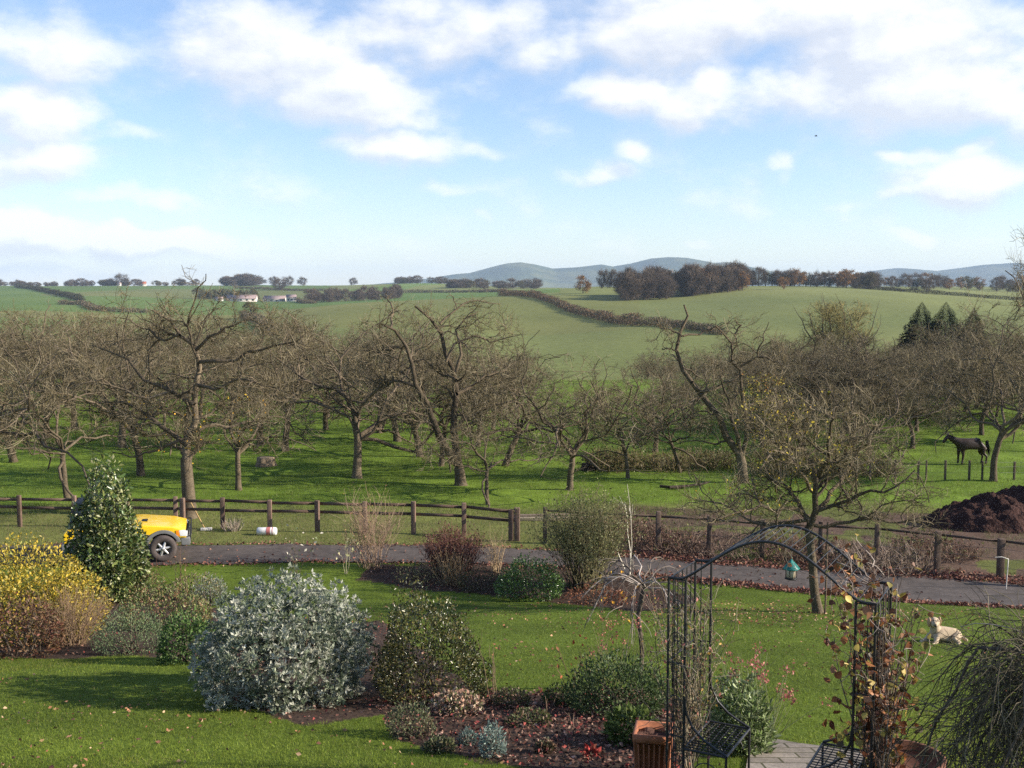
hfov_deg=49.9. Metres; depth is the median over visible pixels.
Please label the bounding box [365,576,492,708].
shrub
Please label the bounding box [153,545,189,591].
rose bush
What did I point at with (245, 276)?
bare tree
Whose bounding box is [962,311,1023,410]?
fruit tree
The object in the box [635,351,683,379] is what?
fruit tree
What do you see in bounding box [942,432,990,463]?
pony
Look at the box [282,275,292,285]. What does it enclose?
bare tree
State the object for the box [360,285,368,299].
bare tree
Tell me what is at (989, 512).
soil heap
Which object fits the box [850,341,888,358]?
fruit tree
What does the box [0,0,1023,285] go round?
sky
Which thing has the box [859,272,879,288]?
bare tree
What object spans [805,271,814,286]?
bare tree
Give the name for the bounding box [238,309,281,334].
hedge
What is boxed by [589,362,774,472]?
fruit tree
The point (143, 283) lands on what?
farmhouse
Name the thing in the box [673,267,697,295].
bare tree
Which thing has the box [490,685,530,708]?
plant
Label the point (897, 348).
fruit tree
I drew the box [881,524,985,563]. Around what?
weeds
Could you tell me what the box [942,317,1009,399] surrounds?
fruit tree
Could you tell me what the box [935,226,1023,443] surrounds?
fruit tree
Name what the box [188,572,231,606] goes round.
plant
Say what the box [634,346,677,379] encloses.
fruit tree
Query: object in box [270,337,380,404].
fruit tree
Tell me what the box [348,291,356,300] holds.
bare tree
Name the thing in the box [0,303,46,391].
fruit tree
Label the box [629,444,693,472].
bramble
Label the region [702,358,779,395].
fruit tree
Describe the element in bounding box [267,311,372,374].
fruit tree
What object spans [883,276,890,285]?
bare tree
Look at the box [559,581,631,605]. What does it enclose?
plant
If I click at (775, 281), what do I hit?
bare tree
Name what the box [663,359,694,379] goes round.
fruit tree
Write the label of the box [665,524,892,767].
garden arch
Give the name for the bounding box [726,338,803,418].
fruit tree
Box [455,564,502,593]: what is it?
plant
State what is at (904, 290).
hedge
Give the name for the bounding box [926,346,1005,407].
fruit tree
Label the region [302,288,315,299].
bare tree
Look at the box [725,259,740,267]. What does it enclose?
bare tree
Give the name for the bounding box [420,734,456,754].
plant
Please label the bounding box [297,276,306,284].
bare tree
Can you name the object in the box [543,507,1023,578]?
wooden fence
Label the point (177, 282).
bare tree
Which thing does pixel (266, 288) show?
hedge
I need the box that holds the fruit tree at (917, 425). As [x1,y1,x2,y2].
[860,357,986,431]
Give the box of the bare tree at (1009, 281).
[1003,279,1015,291]
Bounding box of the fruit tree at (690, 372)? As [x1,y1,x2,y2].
[667,359,717,378]
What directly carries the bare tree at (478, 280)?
on the ground at (582, 337)
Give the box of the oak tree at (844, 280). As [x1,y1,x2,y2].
[836,268,856,287]
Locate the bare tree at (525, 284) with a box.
[516,279,530,288]
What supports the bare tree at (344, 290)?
on the ground at (582, 337)
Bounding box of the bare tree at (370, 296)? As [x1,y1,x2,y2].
[366,292,373,299]
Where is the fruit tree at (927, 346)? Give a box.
[899,335,945,363]
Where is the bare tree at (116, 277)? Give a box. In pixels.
[114,272,128,285]
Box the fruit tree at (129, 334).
[66,301,192,394]
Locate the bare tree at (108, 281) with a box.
[104,279,114,285]
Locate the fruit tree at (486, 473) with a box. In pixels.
[397,386,576,507]
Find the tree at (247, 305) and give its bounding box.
[242,301,257,312]
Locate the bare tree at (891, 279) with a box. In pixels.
[885,275,897,286]
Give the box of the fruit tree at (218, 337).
[180,318,248,384]
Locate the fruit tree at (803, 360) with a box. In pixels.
[762,346,871,404]
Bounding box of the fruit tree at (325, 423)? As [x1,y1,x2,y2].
[247,320,427,429]
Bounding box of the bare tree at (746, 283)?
[735,271,751,290]
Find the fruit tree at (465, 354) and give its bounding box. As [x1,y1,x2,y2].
[321,329,504,410]
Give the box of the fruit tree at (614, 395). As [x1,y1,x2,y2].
[587,380,633,408]
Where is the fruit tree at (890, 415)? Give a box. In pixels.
[771,353,983,454]
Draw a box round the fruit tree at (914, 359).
[881,342,966,405]
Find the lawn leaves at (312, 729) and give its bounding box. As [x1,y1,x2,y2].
[0,588,1023,767]
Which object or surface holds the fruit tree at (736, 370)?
on the ground at (582, 337)
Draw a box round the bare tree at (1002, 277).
[994,275,1007,289]
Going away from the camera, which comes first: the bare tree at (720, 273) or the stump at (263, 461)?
the stump at (263, 461)
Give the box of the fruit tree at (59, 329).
[1,304,162,396]
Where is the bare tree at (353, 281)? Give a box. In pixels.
[349,276,357,284]
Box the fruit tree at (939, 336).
[895,318,1020,359]
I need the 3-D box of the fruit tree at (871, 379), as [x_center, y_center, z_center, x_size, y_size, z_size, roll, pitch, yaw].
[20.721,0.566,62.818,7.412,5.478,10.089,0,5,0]
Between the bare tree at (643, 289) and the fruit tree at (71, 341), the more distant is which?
the bare tree at (643, 289)
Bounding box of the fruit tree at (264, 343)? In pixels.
[208,322,304,371]
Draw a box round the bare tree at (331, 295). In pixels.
[324,291,333,301]
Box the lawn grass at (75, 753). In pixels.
[0,578,1023,767]
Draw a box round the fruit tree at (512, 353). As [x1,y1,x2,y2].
[494,345,539,373]
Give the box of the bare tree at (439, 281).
[436,278,445,283]
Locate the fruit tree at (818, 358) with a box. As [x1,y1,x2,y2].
[787,342,849,382]
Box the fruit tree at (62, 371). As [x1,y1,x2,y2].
[0,299,162,428]
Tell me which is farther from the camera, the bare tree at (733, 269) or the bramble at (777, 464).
the bare tree at (733, 269)
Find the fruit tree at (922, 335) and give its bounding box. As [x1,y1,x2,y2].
[910,323,1023,408]
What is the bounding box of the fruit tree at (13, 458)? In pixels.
[0,310,167,469]
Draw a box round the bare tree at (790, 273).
[782,267,797,285]
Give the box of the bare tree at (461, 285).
[456,282,466,287]
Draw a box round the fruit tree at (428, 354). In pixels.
[377,332,458,406]
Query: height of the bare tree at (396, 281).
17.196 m
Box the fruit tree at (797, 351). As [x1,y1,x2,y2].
[769,340,827,368]
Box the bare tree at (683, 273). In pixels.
[678,263,701,295]
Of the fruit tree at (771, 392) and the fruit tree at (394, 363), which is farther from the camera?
the fruit tree at (394, 363)
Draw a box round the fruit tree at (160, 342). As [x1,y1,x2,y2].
[139,318,190,366]
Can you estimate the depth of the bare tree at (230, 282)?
2086.34 m
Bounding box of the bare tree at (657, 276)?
[651,272,674,298]
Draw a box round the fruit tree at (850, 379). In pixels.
[809,354,893,431]
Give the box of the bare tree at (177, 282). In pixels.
[173,278,185,285]
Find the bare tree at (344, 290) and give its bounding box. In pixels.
[339,288,350,300]
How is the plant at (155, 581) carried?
on the ground at (582, 337)
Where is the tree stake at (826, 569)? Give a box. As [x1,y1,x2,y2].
[824,522,828,612]
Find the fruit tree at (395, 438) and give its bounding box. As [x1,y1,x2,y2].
[253,311,485,441]
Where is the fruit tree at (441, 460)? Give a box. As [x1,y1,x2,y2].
[363,327,547,466]
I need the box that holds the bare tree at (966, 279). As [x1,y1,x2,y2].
[960,276,975,289]
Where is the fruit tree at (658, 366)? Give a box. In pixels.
[634,354,675,379]
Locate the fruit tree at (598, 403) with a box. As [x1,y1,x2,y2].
[585,386,614,413]
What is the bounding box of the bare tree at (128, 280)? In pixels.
[121,279,130,285]
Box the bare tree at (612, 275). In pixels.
[608,268,618,287]
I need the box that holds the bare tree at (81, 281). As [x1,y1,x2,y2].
[75,278,88,285]
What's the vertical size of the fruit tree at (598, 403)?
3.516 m
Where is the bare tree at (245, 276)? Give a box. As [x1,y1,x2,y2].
[232,274,254,285]
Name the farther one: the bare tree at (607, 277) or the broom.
the bare tree at (607, 277)
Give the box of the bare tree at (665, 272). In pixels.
[644,266,673,297]
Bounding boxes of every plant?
[15,577,139,646]
[115,565,166,602]
[166,572,226,599]
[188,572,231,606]
[219,516,243,531]
[383,698,436,740]
[391,560,461,586]
[409,518,491,577]
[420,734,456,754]
[424,543,486,587]
[427,685,484,716]
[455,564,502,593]
[457,726,477,745]
[458,635,507,700]
[467,528,511,572]
[476,720,507,758]
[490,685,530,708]
[503,706,551,727]
[533,736,557,753]
[539,634,586,686]
[541,681,578,706]
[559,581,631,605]
[564,711,577,734]
[579,741,600,759]
[582,610,665,698]
[600,700,661,746]
[697,633,832,747]
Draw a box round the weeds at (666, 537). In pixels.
[623,519,720,554]
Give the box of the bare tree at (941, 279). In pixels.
[934,274,950,287]
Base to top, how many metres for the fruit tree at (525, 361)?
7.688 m
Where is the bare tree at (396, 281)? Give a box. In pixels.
[393,277,401,283]
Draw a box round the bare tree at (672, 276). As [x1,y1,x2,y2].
[666,269,679,293]
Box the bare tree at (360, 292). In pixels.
[354,289,364,300]
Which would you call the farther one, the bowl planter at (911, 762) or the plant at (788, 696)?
the plant at (788, 696)
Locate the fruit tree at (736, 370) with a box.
[715,354,761,395]
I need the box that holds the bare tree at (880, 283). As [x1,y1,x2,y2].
[870,271,884,286]
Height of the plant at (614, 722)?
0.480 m
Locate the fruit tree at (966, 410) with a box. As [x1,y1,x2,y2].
[926,322,1023,411]
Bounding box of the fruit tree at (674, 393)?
[638,359,710,427]
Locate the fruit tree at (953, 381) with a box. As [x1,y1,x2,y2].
[903,332,1023,415]
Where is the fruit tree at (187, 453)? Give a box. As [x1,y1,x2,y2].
[63,265,332,518]
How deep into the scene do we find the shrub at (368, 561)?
30.16 m
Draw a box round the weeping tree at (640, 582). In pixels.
[567,554,716,670]
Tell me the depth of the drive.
30.56 m
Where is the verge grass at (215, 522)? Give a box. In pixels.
[0,498,1023,573]
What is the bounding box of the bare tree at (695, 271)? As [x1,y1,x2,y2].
[678,263,707,295]
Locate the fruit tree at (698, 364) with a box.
[675,351,709,375]
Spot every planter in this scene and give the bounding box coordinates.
[632,720,672,767]
[862,739,946,767]
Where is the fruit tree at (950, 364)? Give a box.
[933,348,969,403]
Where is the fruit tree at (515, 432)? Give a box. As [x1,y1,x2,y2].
[407,331,610,466]
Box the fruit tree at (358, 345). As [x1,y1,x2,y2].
[299,305,483,441]
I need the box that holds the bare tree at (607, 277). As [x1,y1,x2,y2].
[602,269,612,287]
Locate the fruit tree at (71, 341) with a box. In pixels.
[17,308,155,409]
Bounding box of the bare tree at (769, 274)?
[757,271,772,285]
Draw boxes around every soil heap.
[919,492,1023,533]
[996,485,1023,503]
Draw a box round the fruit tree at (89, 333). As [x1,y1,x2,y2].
[0,308,154,414]
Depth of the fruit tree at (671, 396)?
56.34 m
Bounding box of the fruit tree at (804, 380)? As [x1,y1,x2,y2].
[712,332,874,438]
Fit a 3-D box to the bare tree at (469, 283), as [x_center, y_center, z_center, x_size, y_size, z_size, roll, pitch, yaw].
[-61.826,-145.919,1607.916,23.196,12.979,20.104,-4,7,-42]
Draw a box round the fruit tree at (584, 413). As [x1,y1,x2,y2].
[469,350,702,490]
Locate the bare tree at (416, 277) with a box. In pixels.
[410,275,423,282]
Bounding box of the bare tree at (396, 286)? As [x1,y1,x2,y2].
[393,284,402,297]
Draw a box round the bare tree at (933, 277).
[927,274,941,288]
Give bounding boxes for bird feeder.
[782,529,799,579]
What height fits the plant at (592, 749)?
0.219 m
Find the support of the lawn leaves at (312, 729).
on the ground at (582, 337)
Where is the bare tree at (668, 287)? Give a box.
[655,275,679,298]
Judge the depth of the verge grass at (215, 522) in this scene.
36.09 m
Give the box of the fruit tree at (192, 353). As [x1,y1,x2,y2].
[161,319,262,380]
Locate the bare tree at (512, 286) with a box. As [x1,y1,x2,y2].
[506,278,520,288]
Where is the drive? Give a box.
[0,543,1023,605]
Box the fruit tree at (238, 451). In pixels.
[179,339,325,490]
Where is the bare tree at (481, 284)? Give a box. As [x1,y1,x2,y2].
[479,282,489,288]
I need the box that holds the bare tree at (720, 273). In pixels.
[706,264,731,291]
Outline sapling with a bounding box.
[618,484,632,574]
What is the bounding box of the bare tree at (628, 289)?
[611,270,641,300]
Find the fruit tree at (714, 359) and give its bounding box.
[670,343,750,378]
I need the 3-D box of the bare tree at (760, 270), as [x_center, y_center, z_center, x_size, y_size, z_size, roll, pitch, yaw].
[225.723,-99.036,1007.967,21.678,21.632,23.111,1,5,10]
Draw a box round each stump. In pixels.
[255,456,276,467]
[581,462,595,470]
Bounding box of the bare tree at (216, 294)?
[212,289,219,297]
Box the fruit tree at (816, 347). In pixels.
[779,331,939,384]
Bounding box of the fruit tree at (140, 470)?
[2,312,267,476]
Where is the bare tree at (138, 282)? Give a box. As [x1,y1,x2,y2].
[133,278,143,285]
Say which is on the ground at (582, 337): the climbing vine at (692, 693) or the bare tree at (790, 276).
the bare tree at (790, 276)
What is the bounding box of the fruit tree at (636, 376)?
[620,354,659,379]
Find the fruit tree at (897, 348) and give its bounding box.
[886,339,917,360]
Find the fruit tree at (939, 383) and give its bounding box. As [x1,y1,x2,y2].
[912,364,999,401]
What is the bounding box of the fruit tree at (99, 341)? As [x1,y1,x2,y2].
[10,306,203,428]
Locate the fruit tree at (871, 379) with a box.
[798,347,964,441]
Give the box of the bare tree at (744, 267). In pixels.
[732,262,754,287]
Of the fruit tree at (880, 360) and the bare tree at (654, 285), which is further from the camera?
the bare tree at (654, 285)
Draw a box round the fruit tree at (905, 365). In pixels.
[834,338,963,407]
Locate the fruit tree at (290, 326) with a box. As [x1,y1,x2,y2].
[258,309,326,366]
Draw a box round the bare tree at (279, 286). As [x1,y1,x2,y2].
[271,278,285,290]
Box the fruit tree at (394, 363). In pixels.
[342,329,457,387]
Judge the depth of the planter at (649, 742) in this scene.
9.21 m
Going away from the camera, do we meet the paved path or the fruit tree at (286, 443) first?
the paved path
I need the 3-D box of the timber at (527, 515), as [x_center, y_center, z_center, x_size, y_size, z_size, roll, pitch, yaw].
[1.259,4.608,38.471,2.600,0.120,0.160,0,5,-5]
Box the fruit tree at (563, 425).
[505,376,624,441]
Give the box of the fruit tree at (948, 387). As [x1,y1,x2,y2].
[892,363,1004,421]
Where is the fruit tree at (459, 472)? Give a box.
[332,291,557,485]
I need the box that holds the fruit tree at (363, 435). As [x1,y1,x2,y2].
[224,290,526,478]
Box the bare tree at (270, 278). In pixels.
[268,276,279,285]
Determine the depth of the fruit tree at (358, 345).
63.99 m
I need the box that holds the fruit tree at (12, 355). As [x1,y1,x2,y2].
[0,325,31,384]
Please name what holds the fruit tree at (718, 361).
on the ground at (582, 337)
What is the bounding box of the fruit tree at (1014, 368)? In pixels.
[994,347,1023,411]
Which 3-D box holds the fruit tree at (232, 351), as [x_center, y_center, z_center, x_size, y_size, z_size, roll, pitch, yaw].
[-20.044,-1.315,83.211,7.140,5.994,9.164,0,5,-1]
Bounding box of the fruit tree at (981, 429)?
[928,336,1023,434]
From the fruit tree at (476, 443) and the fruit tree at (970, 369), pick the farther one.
the fruit tree at (970, 369)
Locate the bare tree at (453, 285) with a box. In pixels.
[450,280,457,287]
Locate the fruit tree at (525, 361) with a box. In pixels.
[484,330,554,397]
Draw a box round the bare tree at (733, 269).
[725,261,744,290]
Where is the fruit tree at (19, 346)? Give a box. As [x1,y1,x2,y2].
[2,314,27,366]
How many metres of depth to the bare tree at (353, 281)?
2179.95 m
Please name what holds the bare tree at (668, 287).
on the ground at (582, 337)
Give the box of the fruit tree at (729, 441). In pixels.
[637,305,827,482]
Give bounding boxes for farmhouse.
[140,281,146,285]
[286,294,296,301]
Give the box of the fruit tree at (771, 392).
[740,365,832,428]
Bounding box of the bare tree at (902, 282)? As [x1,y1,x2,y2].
[898,272,913,287]
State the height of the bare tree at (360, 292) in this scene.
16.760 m
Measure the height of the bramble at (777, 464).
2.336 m
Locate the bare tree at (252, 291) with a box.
[242,288,256,294]
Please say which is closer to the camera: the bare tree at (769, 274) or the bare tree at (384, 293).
the bare tree at (769, 274)
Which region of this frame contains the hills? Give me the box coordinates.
[381,257,1023,287]
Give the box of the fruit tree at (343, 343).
[310,323,408,384]
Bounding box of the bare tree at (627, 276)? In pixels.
[613,268,639,300]
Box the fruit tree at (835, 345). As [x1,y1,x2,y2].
[759,330,882,360]
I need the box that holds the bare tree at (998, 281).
[989,276,1004,291]
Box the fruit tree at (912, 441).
[825,364,982,448]
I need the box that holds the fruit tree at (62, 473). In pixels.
[0,339,176,497]
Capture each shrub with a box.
[0,532,115,645]
[0,589,66,658]
[60,453,152,603]
[87,602,166,655]
[114,580,213,630]
[155,607,220,664]
[187,562,380,714]
[330,482,410,568]
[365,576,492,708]
[493,552,568,601]
[513,471,647,590]
[561,644,669,718]
[702,667,781,757]
[842,576,1023,767]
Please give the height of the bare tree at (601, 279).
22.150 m
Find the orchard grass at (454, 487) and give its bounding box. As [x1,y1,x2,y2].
[0,378,1023,516]
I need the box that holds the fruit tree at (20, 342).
[0,321,61,374]
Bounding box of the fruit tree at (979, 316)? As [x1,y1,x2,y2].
[956,299,1023,343]
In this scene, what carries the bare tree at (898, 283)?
on the ground at (582, 337)
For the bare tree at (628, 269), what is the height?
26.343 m
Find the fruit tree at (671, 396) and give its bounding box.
[566,344,769,451]
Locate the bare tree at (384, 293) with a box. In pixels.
[383,288,390,298]
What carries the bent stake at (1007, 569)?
on the drive
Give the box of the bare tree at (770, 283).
[767,269,777,285]
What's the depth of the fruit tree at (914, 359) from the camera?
78.13 m
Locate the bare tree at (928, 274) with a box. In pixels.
[920,272,932,284]
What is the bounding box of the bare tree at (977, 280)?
[973,276,987,289]
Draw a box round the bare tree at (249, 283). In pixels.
[240,278,258,285]
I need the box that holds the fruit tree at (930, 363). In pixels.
[862,332,974,416]
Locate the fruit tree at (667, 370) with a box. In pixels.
[653,354,680,379]
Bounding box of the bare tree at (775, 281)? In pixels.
[770,269,788,284]
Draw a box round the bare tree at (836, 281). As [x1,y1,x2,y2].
[829,271,848,287]
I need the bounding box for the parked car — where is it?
[62,496,191,561]
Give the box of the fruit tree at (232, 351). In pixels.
[209,329,264,396]
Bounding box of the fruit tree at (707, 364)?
[681,352,725,377]
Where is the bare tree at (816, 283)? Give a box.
[808,271,825,286]
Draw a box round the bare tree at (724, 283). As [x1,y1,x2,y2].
[711,272,731,292]
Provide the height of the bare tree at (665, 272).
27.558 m
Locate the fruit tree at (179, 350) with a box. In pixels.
[117,313,247,415]
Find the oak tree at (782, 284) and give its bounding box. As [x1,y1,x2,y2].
[777,275,789,288]
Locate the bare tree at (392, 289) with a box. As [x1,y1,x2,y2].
[385,286,398,298]
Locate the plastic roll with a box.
[257,527,276,534]
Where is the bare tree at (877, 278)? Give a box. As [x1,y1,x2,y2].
[862,270,882,285]
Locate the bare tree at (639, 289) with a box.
[621,275,645,299]
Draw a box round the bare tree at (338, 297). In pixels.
[334,289,341,300]
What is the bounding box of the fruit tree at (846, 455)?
[652,376,953,613]
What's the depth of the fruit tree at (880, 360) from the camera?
65.37 m
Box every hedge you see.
[14,283,85,301]
[56,299,152,312]
[232,285,327,290]
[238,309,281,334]
[296,297,316,303]
[345,288,505,293]
[496,288,646,325]
[633,316,731,334]
[852,284,1022,299]
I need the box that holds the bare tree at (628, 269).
[618,266,637,275]
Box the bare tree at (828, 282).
[821,272,836,286]
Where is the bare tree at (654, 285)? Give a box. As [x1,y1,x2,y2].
[635,265,661,299]
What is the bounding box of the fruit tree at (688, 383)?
[667,367,705,417]
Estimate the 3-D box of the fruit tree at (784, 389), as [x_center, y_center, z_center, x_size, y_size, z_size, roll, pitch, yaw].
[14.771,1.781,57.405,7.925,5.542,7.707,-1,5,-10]
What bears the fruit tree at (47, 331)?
on the ground at (582, 337)
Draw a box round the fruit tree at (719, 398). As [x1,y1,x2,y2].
[699,374,798,424]
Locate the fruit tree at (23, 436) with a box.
[0,332,92,491]
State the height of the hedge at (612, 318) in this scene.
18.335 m
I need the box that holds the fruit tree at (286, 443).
[178,308,339,451]
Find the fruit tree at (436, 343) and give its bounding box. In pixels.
[414,331,466,365]
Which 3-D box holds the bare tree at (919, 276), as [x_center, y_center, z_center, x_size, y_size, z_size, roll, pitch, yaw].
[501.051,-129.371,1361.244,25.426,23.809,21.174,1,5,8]
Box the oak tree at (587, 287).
[574,274,590,292]
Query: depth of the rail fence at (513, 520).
34.78 m
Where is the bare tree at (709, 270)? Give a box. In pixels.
[699,260,725,293]
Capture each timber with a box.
[520,513,568,516]
[520,516,605,520]
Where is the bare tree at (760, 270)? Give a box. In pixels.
[748,266,768,285]
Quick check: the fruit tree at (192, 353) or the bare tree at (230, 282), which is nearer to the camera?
the fruit tree at (192, 353)
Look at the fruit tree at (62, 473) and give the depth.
43.02 m
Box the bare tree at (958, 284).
[955,276,965,288]
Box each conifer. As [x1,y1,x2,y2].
[887,302,942,377]
[914,302,967,353]
[962,309,990,345]
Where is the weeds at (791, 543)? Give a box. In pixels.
[743,517,865,563]
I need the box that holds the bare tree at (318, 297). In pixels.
[312,289,321,301]
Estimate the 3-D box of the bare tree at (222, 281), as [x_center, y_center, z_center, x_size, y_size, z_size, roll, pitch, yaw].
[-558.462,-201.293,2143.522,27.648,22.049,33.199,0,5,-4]
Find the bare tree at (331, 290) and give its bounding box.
[324,287,337,301]
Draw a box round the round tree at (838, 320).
[793,292,880,356]
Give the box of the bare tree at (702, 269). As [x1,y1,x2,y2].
[697,266,718,293]
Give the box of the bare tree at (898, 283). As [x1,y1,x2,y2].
[894,277,901,287]
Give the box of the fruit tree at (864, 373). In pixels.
[777,345,970,438]
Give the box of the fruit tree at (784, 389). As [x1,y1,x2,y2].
[713,367,887,453]
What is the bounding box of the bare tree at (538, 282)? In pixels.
[529,280,543,288]
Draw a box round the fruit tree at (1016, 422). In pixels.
[895,319,1023,481]
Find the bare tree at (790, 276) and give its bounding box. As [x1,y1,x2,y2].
[780,271,795,285]
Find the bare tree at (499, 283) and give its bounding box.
[493,280,508,287]
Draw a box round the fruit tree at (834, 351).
[746,327,909,433]
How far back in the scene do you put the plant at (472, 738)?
10.55 m
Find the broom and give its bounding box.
[191,503,211,530]
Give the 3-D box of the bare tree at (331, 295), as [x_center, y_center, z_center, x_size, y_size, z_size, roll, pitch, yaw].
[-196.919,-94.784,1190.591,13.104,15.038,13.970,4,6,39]
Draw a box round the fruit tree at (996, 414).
[969,358,1023,416]
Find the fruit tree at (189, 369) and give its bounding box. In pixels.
[134,324,269,425]
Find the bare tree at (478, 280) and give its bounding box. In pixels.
[473,277,486,287]
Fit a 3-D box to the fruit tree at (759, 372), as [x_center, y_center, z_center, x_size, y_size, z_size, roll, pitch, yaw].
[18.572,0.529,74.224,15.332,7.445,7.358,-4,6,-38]
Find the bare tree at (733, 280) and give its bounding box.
[718,266,739,291]
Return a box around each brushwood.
[647,520,789,563]
[823,532,950,578]
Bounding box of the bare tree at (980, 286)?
[974,281,983,289]
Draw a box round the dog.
[919,616,967,644]
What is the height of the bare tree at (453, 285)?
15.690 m
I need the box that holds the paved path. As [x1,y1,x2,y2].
[746,739,862,767]
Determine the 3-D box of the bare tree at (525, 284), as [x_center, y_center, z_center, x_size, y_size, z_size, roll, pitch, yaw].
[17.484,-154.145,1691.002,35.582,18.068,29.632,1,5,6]
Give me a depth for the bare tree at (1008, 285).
1250.96 m
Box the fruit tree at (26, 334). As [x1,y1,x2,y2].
[0,311,71,367]
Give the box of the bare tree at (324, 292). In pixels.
[320,290,328,301]
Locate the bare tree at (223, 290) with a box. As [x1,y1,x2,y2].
[218,288,228,296]
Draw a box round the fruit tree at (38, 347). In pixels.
[0,304,176,438]
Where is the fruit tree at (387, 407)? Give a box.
[270,315,534,457]
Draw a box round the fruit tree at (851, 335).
[786,326,917,422]
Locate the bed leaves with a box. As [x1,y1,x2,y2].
[1,561,700,767]
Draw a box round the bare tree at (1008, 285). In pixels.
[1004,283,1012,291]
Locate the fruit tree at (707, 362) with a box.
[689,353,733,376]
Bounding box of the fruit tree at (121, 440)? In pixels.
[21,305,245,454]
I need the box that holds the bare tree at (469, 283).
[463,280,475,287]
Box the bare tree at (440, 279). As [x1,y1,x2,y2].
[434,276,446,283]
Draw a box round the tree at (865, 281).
[862,273,877,286]
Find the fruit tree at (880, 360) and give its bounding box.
[783,337,939,414]
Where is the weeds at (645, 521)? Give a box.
[579,506,665,541]
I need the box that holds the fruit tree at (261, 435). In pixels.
[200,318,379,444]
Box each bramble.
[575,439,648,472]
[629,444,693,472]
[667,440,746,471]
[725,439,836,477]
[823,445,912,478]
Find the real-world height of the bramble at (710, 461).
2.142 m
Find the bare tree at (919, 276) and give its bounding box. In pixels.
[911,272,924,286]
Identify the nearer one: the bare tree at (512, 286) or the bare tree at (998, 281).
the bare tree at (998, 281)
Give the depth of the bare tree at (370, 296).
1238.96 m
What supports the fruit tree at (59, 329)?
on the ground at (582, 337)
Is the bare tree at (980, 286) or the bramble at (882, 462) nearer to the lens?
the bramble at (882, 462)
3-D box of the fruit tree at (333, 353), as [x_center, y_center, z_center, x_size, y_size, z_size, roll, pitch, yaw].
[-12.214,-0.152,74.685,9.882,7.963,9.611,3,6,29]
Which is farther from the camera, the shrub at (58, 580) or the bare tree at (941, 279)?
the bare tree at (941, 279)
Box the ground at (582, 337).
[0,283,1023,767]
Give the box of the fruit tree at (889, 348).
[859,344,920,366]
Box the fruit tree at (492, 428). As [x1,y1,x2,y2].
[462,342,561,429]
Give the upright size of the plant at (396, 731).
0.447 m
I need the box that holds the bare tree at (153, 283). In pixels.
[151,280,160,285]
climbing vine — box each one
[628,564,743,767]
[787,534,945,767]
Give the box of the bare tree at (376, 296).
[372,291,381,300]
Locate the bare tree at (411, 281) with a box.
[406,278,415,282]
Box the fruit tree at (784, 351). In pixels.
[756,343,800,377]
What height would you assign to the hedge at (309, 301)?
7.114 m
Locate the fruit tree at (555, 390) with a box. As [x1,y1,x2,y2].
[499,363,575,422]
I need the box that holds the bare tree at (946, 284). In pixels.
[943,279,955,289]
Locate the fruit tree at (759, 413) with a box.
[698,387,841,448]
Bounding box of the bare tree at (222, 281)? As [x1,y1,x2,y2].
[219,276,228,284]
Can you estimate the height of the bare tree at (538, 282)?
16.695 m
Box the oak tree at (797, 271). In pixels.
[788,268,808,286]
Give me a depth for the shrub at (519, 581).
26.75 m
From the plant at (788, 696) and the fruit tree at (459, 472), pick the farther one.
the fruit tree at (459, 472)
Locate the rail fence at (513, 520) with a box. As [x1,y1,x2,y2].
[0,495,519,541]
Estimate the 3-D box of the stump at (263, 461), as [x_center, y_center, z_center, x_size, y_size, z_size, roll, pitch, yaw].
[-11.938,3.784,52.981,1.140,0.540,1.128,3,6,30]
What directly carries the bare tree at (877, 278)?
on the ground at (582, 337)
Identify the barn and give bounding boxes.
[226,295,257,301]
[263,296,285,301]
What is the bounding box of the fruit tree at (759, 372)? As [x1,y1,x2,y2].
[680,339,841,411]
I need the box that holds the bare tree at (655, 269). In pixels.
[635,265,663,297]
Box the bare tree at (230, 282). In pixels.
[227,279,236,285]
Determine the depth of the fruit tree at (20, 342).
85.15 m
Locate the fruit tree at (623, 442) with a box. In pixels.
[549,382,672,477]
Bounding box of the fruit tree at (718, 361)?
[693,348,731,377]
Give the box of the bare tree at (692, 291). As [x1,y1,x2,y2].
[676,273,699,295]
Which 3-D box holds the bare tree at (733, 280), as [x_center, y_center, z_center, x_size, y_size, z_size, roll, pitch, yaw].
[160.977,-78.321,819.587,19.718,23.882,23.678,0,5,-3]
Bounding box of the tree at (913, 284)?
[910,280,917,290]
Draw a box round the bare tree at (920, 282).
[915,278,923,286]
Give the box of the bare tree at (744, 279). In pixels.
[733,270,746,290]
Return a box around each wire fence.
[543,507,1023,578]
[779,460,1022,480]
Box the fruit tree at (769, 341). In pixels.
[709,325,799,359]
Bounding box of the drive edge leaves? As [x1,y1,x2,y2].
[47,540,1023,608]
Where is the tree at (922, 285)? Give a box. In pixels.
[919,277,933,291]
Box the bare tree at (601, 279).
[595,269,606,287]
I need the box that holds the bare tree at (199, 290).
[192,287,205,297]
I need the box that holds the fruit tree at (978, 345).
[919,332,1023,372]
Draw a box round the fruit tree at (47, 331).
[0,308,112,379]
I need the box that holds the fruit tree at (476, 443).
[409,335,516,446]
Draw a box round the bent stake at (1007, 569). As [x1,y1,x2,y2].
[995,556,1008,588]
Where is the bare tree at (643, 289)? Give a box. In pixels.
[639,278,658,299]
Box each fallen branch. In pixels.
[659,485,682,488]
[668,482,707,488]
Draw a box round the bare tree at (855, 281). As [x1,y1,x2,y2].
[849,272,863,287]
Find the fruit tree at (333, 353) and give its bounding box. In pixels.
[284,325,398,418]
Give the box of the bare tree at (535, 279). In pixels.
[523,277,543,288]
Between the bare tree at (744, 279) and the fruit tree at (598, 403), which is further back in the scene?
the bare tree at (744, 279)
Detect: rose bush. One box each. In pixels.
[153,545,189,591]
[281,524,322,574]
[333,533,360,573]

